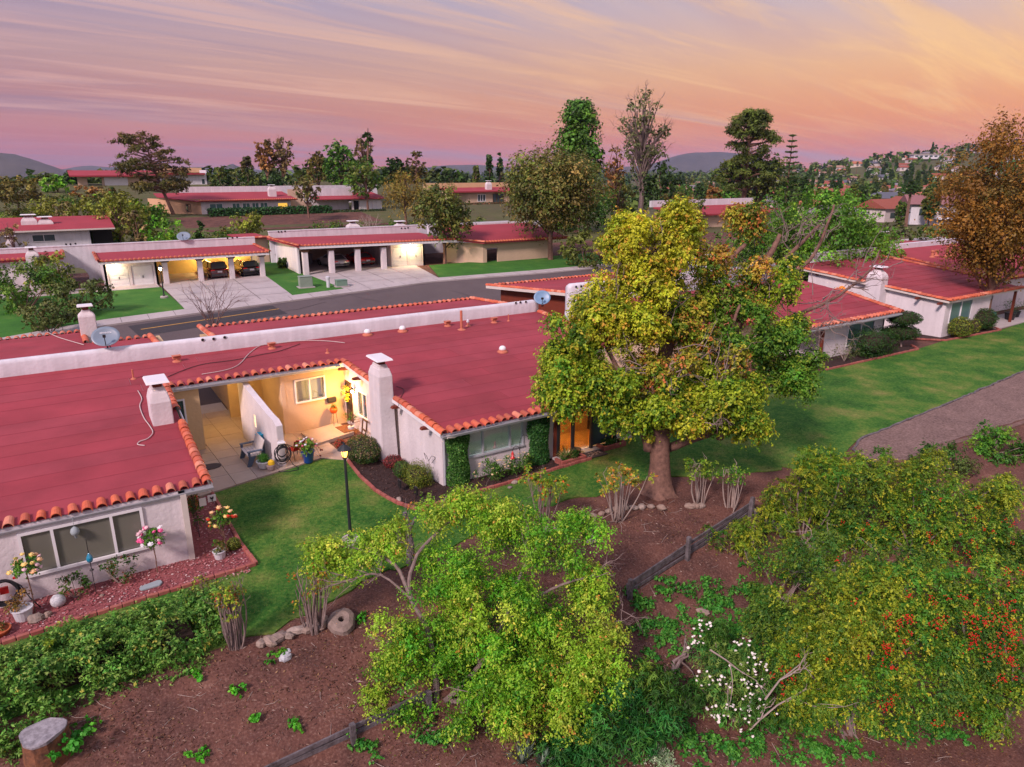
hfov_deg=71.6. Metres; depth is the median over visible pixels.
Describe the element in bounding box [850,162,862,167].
house
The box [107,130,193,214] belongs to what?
pine tree
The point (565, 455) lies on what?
yucca
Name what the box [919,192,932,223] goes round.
tree
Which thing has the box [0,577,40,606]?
hose reel
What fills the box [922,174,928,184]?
tree
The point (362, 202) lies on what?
window
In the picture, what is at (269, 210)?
hedge
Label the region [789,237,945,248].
sidewalk
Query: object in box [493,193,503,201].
window
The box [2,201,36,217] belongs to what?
shrub tree
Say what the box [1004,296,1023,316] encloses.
potted plant
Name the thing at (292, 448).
patio chair
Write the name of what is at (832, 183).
tree
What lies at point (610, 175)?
tree
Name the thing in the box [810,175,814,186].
tree
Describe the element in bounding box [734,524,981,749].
firethorn
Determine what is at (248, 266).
parked car
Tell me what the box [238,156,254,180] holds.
pine tree
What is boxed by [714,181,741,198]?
tree
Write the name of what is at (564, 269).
sidewalk
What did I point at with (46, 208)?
shrub tree
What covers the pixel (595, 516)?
coral shrub
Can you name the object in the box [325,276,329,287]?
utility pedestal
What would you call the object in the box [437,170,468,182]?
tree
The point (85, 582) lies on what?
rose bush
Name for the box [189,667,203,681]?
weed
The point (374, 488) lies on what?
brick edging
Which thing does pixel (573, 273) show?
road
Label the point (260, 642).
stone
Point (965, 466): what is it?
green shrub
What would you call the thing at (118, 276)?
garage door
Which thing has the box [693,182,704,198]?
tree
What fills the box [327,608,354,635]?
millstone
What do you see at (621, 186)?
tree
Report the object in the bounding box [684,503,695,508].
stone
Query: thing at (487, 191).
terrace house
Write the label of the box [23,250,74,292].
olive tree
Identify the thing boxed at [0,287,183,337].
front lawn
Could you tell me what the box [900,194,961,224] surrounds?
gabled house
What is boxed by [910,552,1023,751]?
firethorn
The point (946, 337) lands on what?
planting bed
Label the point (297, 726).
weed
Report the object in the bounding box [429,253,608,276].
front lawn
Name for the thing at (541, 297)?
satellite dish
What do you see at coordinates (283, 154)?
tall tree
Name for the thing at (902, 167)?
house
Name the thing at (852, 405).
lawn
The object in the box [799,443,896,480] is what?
green shrub
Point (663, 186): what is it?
tree
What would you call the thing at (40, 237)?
window
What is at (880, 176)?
house
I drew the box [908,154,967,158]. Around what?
long building
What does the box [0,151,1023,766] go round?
ground
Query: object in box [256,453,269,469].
planter
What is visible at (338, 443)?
flower pot
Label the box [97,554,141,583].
rose bush
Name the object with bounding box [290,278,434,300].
sidewalk
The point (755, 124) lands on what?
pine tree
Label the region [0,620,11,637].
potted plant
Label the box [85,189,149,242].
shrub tree
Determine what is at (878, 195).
tree
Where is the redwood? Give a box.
[548,97,617,233]
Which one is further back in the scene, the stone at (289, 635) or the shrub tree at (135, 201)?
the shrub tree at (135, 201)
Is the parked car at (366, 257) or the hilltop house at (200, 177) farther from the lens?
the hilltop house at (200, 177)
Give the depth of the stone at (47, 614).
18.96 m
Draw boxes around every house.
[0,214,114,246]
[0,235,64,291]
[0,236,270,286]
[0,296,649,607]
[67,170,155,185]
[147,185,376,213]
[154,168,207,184]
[227,220,508,274]
[303,188,385,209]
[423,180,515,202]
[427,221,568,262]
[485,263,777,374]
[649,198,780,226]
[681,280,903,358]
[787,247,1023,336]
[801,205,867,224]
[805,231,1023,311]
[817,181,843,186]
[827,165,845,169]
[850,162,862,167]
[855,198,900,221]
[867,166,881,170]
[868,161,879,166]
[876,192,904,198]
[878,174,897,180]
[896,165,908,170]
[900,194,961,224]
[905,158,917,162]
[931,173,951,179]
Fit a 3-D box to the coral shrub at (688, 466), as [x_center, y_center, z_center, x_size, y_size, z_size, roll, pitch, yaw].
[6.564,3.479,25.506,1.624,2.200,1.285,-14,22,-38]
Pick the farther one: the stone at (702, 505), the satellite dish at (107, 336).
the satellite dish at (107, 336)
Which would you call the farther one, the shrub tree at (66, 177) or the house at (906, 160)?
the house at (906, 160)
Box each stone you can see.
[27,612,43,624]
[44,611,52,618]
[256,638,265,647]
[263,635,277,647]
[272,630,285,643]
[285,625,302,634]
[285,631,293,639]
[301,622,310,633]
[318,615,327,630]
[629,505,638,509]
[638,503,645,509]
[647,504,654,508]
[656,504,666,510]
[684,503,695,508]
[692,503,699,508]
[696,608,709,615]
[699,502,705,508]
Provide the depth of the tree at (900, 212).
156.66 m
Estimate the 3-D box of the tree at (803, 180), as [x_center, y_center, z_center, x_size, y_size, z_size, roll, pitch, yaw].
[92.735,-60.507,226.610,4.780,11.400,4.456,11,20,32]
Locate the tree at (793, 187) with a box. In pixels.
[786,176,800,202]
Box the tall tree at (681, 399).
[526,194,909,500]
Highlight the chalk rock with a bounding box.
[279,648,291,661]
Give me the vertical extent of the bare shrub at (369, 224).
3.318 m
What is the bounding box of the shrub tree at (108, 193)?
[88,191,123,202]
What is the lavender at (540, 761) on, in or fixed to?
on the ground at (648, 549)
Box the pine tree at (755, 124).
[707,108,784,197]
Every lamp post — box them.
[157,264,167,297]
[337,442,359,545]
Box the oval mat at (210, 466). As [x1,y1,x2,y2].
[206,463,221,469]
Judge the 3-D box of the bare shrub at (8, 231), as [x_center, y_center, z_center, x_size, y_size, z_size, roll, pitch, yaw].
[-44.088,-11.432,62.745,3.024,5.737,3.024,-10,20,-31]
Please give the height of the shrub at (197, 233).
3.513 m
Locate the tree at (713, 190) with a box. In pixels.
[704,184,722,198]
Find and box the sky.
[0,0,1023,169]
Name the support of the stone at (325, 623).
on the ground at (648, 549)
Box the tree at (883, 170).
[880,166,885,173]
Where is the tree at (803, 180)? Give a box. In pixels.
[798,176,809,199]
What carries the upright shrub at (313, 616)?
on the ground at (648, 549)
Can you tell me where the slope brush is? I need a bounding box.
[0,193,543,252]
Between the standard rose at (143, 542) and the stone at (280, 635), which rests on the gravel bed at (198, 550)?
the standard rose at (143, 542)
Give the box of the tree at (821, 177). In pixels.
[818,173,824,185]
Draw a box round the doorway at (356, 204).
[354,201,358,208]
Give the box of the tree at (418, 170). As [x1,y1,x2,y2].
[405,150,428,195]
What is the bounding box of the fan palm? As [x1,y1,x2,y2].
[897,184,922,226]
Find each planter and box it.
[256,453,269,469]
[266,459,274,470]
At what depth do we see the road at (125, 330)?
50.94 m
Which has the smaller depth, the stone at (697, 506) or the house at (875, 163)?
the stone at (697, 506)
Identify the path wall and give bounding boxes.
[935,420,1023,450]
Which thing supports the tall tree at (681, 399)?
on the ground at (648, 549)
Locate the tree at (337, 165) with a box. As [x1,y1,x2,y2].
[321,138,357,184]
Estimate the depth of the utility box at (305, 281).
62.69 m
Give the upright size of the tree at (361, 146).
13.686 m
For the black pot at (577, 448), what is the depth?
29.61 m
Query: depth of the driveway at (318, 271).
70.28 m
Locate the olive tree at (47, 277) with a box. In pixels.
[0,258,71,315]
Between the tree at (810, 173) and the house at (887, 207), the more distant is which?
the tree at (810, 173)
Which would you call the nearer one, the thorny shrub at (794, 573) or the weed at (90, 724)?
the weed at (90, 724)
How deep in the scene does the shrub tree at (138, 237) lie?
82.52 m
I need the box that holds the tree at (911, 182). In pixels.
[905,180,916,194]
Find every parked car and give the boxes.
[202,259,228,277]
[234,258,259,275]
[317,253,348,266]
[345,251,374,264]
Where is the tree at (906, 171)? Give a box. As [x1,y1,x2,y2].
[903,169,909,179]
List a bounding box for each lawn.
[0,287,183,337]
[0,323,1023,721]
[258,261,343,294]
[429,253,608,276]
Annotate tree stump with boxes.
[19,717,71,766]
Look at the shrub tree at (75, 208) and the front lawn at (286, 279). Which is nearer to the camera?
the front lawn at (286, 279)
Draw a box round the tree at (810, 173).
[808,165,812,179]
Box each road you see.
[109,301,310,340]
[295,282,465,314]
[436,273,556,300]
[548,256,745,276]
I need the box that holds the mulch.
[357,461,560,504]
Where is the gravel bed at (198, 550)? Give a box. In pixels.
[0,494,250,644]
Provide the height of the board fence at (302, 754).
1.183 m
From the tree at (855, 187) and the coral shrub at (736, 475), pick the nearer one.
the coral shrub at (736, 475)
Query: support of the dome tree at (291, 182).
on the ground at (648, 549)
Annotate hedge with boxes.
[0,581,234,766]
[68,185,115,197]
[206,205,332,216]
[333,209,385,211]
[459,201,509,204]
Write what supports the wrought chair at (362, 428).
on the ground at (648, 549)
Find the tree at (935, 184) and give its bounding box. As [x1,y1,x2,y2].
[929,181,940,192]
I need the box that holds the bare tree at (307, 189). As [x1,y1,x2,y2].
[291,175,322,217]
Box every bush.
[54,568,97,599]
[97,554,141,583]
[276,257,286,268]
[472,456,507,480]
[503,451,533,474]
[882,221,916,240]
[912,223,956,240]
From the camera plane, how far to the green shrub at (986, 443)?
30.47 m
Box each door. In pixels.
[104,177,127,184]
[108,267,129,286]
[131,265,153,284]
[344,380,353,422]
[393,247,406,265]
[409,246,421,264]
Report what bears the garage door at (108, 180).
in the hilltop house at (108, 177)
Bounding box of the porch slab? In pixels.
[994,309,1023,328]
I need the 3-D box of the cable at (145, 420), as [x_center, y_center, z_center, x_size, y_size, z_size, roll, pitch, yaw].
[-13.486,1.164,26.079,0.506,0.454,5.507,-8,18,-25]
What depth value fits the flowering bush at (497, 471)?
27.17 m
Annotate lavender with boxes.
[502,735,537,766]
[530,743,557,766]
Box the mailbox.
[327,396,336,402]
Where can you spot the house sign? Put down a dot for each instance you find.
(202, 501)
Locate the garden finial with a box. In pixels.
[85,539,96,594]
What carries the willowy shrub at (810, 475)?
on the ground at (648, 549)
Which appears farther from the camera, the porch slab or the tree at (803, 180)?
the tree at (803, 180)
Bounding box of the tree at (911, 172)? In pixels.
[909,164,914,181]
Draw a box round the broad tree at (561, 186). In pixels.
[496,138,612,259]
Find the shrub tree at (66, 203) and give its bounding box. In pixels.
[48,201,78,216]
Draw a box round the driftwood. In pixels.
[671,635,694,676]
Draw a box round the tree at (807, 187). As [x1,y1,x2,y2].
[801,183,814,208]
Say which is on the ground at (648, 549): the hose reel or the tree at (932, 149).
the tree at (932, 149)
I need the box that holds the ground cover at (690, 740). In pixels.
[347,556,1023,766]
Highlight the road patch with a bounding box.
[128,306,286,335]
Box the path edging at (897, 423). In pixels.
[852,370,1023,459]
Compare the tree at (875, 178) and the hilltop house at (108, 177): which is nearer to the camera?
the hilltop house at (108, 177)
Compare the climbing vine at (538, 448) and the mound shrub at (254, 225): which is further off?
the mound shrub at (254, 225)
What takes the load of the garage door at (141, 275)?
in the carport house at (119, 264)
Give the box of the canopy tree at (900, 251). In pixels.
[825,208,907,257]
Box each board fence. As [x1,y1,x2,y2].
[264,689,431,766]
[626,496,754,600]
[748,501,785,537]
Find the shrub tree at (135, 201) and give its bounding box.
[111,196,152,228]
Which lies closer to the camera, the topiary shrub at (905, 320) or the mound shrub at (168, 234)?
the topiary shrub at (905, 320)
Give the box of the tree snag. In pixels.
[403,512,415,565]
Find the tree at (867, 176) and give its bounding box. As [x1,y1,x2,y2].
[865,170,869,178]
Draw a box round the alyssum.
[644,744,679,766]
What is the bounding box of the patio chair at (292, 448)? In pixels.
[286,438,305,461]
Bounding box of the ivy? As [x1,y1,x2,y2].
[45,726,92,761]
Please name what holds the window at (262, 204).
in the terrace house at (197, 200)
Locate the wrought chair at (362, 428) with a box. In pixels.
[361,418,367,434]
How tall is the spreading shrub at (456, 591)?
6.586 m
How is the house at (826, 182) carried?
on the ground at (648, 549)
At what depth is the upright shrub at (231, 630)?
17.58 m
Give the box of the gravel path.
[856,372,1023,461]
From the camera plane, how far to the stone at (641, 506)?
25.12 m
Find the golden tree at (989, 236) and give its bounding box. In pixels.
[914,104,1023,310]
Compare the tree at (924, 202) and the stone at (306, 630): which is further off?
the tree at (924, 202)
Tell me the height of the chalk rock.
0.202 m
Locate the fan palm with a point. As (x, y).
(911, 188)
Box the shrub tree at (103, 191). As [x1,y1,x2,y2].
[92,186,124,211]
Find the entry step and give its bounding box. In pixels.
[301,423,353,445]
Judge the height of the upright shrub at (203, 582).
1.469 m
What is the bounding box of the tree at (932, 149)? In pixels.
[930,142,933,153]
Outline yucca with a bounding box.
[553,444,579,463]
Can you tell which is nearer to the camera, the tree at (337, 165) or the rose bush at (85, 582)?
the rose bush at (85, 582)
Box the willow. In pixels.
[378,167,428,224]
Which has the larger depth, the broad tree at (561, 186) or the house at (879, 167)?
the house at (879, 167)
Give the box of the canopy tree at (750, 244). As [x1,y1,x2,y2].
[707,217,785,268]
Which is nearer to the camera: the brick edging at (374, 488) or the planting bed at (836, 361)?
the brick edging at (374, 488)
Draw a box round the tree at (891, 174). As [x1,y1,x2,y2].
[888,169,894,178]
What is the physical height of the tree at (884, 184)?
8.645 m
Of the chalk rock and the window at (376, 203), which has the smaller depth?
the chalk rock
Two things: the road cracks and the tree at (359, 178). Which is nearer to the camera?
the road cracks
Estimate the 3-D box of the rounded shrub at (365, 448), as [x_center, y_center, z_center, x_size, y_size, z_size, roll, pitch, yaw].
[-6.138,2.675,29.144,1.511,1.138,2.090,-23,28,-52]
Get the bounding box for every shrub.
[0,223,28,247]
[13,297,79,331]
[139,215,182,241]
[176,268,253,325]
[184,573,226,618]
[194,220,204,238]
[203,575,250,650]
[226,537,240,550]
[228,210,264,233]
[286,560,344,635]
[295,476,651,762]
[345,433,380,463]
[357,214,382,226]
[381,454,402,467]
[392,460,408,477]
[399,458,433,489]
[518,463,569,526]
[528,654,706,766]
[580,507,616,533]
[594,461,657,523]
[683,455,719,503]
[696,514,767,565]
[717,459,749,512]
[741,521,877,618]
[752,447,860,563]
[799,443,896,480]
[830,342,860,362]
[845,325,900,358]
[883,310,923,346]
[909,440,983,477]
[947,316,973,336]
[963,419,1023,467]
[971,318,982,332]
[972,308,999,329]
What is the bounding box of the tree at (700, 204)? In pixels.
[658,188,708,220]
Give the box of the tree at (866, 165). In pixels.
[864,159,868,171]
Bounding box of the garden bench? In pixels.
[239,432,263,466]
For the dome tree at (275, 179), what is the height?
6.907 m
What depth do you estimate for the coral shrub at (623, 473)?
24.06 m
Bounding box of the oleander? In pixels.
[680,611,857,737]
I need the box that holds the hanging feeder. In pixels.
[70,518,79,537]
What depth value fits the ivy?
14.84 m
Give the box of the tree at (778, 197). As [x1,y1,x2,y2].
[773,186,783,207]
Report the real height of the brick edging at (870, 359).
0.153 m
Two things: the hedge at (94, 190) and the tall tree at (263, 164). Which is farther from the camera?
the tall tree at (263, 164)
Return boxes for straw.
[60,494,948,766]
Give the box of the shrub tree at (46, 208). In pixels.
[21,195,67,216]
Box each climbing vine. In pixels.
[445,434,470,486]
[526,416,550,466]
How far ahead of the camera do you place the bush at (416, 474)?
26.69 m
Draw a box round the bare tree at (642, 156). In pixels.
[609,79,672,213]
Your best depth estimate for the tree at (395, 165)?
164.87 m
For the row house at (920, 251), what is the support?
on the ground at (648, 549)
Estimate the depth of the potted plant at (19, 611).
18.76 m
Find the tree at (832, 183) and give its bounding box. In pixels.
[830,179,835,188]
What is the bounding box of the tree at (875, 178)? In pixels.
[872,174,878,181]
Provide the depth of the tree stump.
14.71 m
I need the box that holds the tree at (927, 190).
[920,187,932,195]
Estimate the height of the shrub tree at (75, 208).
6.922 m
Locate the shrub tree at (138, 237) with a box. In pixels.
[119,210,146,241]
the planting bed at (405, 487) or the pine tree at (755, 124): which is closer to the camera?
the planting bed at (405, 487)
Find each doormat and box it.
[335,425,354,432]
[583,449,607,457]
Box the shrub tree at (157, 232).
[126,221,160,241]
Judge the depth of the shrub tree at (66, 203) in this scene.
93.41 m
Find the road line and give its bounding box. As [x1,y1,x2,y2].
[141,309,275,329]
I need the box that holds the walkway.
[0,283,158,298]
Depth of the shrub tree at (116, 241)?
86.21 m
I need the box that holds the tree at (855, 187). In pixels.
[847,183,861,206]
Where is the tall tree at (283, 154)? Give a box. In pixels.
[266,136,294,185]
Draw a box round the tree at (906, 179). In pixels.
[903,175,910,183]
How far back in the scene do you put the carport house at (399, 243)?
75.47 m
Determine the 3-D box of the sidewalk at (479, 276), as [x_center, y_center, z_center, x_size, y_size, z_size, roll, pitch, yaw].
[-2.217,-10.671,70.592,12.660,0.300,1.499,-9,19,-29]
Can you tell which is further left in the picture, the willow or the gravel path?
the willow
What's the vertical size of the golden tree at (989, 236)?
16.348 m
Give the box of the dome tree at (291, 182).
[289,175,301,185]
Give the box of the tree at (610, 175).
[603,143,626,217]
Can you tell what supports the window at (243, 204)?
in the terrace house at (197, 200)
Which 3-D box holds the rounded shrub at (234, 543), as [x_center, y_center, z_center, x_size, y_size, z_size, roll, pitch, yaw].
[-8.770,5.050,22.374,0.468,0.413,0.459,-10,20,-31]
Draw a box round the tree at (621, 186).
[607,173,635,216]
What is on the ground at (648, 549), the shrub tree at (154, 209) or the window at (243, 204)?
the shrub tree at (154, 209)
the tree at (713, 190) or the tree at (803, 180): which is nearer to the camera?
the tree at (713, 190)
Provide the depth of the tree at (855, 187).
192.26 m
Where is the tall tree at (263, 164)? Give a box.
[253,138,278,180]
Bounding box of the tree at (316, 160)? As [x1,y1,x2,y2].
[304,150,326,184]
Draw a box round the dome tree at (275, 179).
[262,171,287,185]
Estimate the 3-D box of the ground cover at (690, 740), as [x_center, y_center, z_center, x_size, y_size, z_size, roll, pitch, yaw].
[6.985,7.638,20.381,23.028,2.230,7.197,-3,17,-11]
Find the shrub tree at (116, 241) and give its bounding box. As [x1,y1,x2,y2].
[91,225,119,242]
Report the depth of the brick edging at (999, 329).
50.45 m
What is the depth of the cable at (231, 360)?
32.09 m
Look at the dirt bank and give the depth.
123.40 m
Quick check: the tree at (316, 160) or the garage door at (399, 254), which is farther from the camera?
the tree at (316, 160)
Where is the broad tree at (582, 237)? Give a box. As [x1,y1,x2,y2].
[558,228,605,268]
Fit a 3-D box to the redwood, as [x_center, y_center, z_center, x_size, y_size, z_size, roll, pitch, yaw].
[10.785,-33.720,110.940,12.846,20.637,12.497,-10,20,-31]
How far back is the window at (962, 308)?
51.44 m
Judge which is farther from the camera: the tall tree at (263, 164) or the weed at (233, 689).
the tall tree at (263, 164)
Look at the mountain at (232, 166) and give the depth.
3959.32 m
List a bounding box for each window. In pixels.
[17,507,147,577]
[31,234,55,241]
[175,399,187,423]
[209,203,222,208]
[232,203,240,209]
[242,203,249,206]
[252,202,258,207]
[260,202,267,208]
[294,375,326,403]
[357,389,368,420]
[360,200,371,208]
[372,200,381,208]
[468,422,524,458]
[477,194,485,201]
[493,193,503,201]
[845,321,874,346]
[948,299,972,322]
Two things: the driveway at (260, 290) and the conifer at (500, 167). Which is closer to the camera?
the driveway at (260, 290)
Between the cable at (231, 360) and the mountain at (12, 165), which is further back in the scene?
the mountain at (12, 165)
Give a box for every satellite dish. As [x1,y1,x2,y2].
[91,326,119,347]
[177,232,189,239]
[534,290,550,306]
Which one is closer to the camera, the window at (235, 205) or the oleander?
the oleander
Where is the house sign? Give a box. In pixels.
[199,494,215,506]
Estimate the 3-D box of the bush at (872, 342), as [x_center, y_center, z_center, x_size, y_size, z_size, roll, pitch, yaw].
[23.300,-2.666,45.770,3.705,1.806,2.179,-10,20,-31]
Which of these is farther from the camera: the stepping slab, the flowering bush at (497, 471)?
the flowering bush at (497, 471)
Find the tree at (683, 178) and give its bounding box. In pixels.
[680,175,685,185]
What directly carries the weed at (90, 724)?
on the ground at (648, 549)
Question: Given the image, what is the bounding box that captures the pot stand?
[329,404,337,421]
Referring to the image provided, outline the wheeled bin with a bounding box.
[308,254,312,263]
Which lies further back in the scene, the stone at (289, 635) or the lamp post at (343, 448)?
the lamp post at (343, 448)
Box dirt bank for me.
[176,212,387,232]
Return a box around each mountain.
[0,153,65,179]
[62,152,783,174]
[182,164,240,173]
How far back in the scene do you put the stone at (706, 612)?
21.71 m
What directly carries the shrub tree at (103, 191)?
on the ground at (648, 549)
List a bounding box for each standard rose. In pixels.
[6,552,42,612]
[136,525,166,572]
[206,505,238,546]
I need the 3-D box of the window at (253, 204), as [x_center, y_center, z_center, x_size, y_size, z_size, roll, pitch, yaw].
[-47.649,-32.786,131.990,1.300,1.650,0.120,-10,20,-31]
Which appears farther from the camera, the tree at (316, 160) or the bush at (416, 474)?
the tree at (316, 160)
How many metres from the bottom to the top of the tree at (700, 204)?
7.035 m
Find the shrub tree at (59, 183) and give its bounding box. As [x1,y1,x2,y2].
[39,174,75,192]
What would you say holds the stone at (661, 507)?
on the ground at (648, 549)
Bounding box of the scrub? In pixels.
[0,138,1022,213]
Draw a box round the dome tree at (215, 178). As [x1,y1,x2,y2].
[208,165,234,186]
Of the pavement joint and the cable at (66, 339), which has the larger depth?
the pavement joint
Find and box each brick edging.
[0,492,257,644]
[347,457,591,510]
[825,344,918,369]
[900,327,1001,340]
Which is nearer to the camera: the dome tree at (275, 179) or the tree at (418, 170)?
the dome tree at (275, 179)
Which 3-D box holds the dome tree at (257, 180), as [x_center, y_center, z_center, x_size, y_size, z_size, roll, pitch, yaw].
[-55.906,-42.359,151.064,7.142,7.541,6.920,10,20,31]
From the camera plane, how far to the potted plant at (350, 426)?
32.39 m
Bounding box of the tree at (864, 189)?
[859,185,867,201]
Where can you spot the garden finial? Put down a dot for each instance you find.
(89, 558)
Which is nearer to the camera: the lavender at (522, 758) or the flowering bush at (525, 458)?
the lavender at (522, 758)
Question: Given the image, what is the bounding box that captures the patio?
[187,410,347,500]
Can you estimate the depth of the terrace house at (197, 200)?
133.16 m
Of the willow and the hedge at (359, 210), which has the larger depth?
the hedge at (359, 210)
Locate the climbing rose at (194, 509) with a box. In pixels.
[186,493,206,536]
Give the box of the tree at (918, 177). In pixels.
[915,171,920,185]
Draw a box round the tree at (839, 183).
[836,180,842,188]
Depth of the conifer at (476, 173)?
225.57 m
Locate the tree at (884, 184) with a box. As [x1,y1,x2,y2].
[881,182,886,190]
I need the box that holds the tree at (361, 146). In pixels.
[353,135,373,183]
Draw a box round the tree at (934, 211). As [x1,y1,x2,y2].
[926,192,941,224]
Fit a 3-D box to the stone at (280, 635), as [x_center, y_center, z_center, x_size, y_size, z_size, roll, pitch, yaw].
[-6.006,6.527,18.287,0.298,0.253,0.503,17,20,34]
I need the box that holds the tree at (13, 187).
[0,173,41,208]
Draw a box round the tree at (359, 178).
[343,158,385,209]
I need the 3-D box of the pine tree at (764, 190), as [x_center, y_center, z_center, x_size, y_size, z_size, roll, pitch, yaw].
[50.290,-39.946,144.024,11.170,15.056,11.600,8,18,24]
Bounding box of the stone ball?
[50,594,65,607]
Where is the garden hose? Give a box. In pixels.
[274,440,297,471]
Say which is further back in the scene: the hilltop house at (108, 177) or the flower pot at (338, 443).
the hilltop house at (108, 177)
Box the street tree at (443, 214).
[408,182,476,263]
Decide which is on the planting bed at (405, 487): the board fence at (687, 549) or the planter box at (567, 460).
the planter box at (567, 460)
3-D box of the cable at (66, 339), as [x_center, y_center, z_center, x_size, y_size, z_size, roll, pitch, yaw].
[-23.993,-2.423,37.927,6.416,0.352,0.172,15,22,41]
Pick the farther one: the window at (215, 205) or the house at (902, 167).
the house at (902, 167)
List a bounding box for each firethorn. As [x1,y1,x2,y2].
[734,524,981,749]
[806,447,1023,570]
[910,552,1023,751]
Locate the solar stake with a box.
[414,486,417,498]
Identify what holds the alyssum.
on the ground at (648, 549)
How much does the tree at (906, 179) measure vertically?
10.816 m
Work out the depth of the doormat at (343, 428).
32.38 m
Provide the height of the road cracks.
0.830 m
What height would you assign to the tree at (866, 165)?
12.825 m
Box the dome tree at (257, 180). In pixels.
[231,166,262,185]
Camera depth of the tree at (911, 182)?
238.69 m
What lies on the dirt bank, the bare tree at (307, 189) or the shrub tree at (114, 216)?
the bare tree at (307, 189)
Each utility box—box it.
[296,275,314,288]
[333,279,349,287]
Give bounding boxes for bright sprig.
[40,633,55,658]
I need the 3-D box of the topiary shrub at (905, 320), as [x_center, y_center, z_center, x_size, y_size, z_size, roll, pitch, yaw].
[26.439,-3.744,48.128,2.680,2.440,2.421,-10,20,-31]
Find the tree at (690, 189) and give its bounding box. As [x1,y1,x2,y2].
[686,185,692,197]
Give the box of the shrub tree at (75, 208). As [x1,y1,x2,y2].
[60,193,99,238]
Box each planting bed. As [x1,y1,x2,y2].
[348,456,574,505]
[819,346,915,369]
[883,328,997,339]
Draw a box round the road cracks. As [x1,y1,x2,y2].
[135,284,468,332]
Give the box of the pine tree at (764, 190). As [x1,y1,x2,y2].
[731,148,790,205]
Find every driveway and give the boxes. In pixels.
[158,272,291,308]
[198,387,222,405]
[201,402,226,418]
[300,260,437,288]
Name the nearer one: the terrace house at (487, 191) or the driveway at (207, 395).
the driveway at (207, 395)
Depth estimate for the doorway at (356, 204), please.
143.11 m
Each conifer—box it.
[470,165,480,182]
[484,154,494,182]
[496,152,503,181]
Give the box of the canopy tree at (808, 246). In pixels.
[729,179,896,281]
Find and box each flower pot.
[294,437,322,463]
[334,438,345,447]
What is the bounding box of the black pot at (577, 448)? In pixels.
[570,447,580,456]
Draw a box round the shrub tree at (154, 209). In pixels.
[140,202,167,222]
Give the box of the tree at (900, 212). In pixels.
[893,200,910,225]
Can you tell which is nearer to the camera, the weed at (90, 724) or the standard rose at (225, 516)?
the weed at (90, 724)
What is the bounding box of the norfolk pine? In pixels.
[770,134,805,216]
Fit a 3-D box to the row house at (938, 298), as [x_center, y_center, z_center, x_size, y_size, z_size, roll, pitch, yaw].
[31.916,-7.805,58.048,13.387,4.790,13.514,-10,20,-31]
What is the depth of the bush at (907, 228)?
100.20 m
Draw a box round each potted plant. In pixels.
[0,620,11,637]
[3,587,32,622]
[187,495,198,509]
[211,539,227,559]
[345,412,360,428]
[996,300,1023,319]
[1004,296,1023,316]
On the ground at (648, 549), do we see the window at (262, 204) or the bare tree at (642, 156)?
the bare tree at (642, 156)
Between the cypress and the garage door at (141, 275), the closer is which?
the garage door at (141, 275)
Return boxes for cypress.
[361,128,374,182]
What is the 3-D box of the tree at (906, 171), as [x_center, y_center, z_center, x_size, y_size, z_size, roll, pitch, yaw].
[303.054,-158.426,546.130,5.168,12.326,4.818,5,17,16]
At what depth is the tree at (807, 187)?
183.84 m
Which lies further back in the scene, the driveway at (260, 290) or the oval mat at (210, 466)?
the driveway at (260, 290)
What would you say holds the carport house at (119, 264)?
on the ground at (648, 549)
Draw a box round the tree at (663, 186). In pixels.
[638,159,685,214]
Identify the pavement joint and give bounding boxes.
[31,268,561,333]
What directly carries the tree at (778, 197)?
on the ground at (648, 549)
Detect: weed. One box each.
[70,714,102,736]
[183,744,210,763]
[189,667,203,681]
[227,682,246,698]
[248,712,260,722]
[264,647,287,664]
[287,715,303,733]
[355,610,366,624]
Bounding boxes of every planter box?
[555,448,586,464]
[596,436,625,450]
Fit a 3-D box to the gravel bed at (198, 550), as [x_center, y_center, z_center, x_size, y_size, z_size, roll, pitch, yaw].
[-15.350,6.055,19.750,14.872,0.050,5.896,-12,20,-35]
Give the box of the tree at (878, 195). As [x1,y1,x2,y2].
[873,193,881,198]
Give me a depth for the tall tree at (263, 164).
172.70 m
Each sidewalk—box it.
[0,319,105,339]
[104,296,294,325]
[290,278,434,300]
[428,270,546,281]
[542,253,727,272]
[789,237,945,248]
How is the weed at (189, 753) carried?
on the ground at (648, 549)
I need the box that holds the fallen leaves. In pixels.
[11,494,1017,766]
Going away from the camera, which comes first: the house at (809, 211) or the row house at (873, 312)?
the row house at (873, 312)
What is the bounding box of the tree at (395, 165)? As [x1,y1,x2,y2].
[383,157,408,194]
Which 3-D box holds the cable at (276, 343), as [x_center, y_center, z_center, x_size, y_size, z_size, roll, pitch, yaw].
[-11.534,-1.461,33.448,2.243,0.268,7.194,15,22,40]
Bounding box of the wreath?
[342,385,349,401]
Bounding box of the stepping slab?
[139,580,161,590]
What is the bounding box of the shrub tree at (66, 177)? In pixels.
[63,170,77,184]
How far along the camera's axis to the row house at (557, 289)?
52.46 m
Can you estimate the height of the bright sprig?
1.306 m
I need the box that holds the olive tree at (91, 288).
[51,276,117,315]
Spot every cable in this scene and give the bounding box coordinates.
[48,332,83,344]
[137,390,152,445]
[168,344,298,376]
[204,340,344,373]
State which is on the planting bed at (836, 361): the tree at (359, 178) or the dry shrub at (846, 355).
the dry shrub at (846, 355)

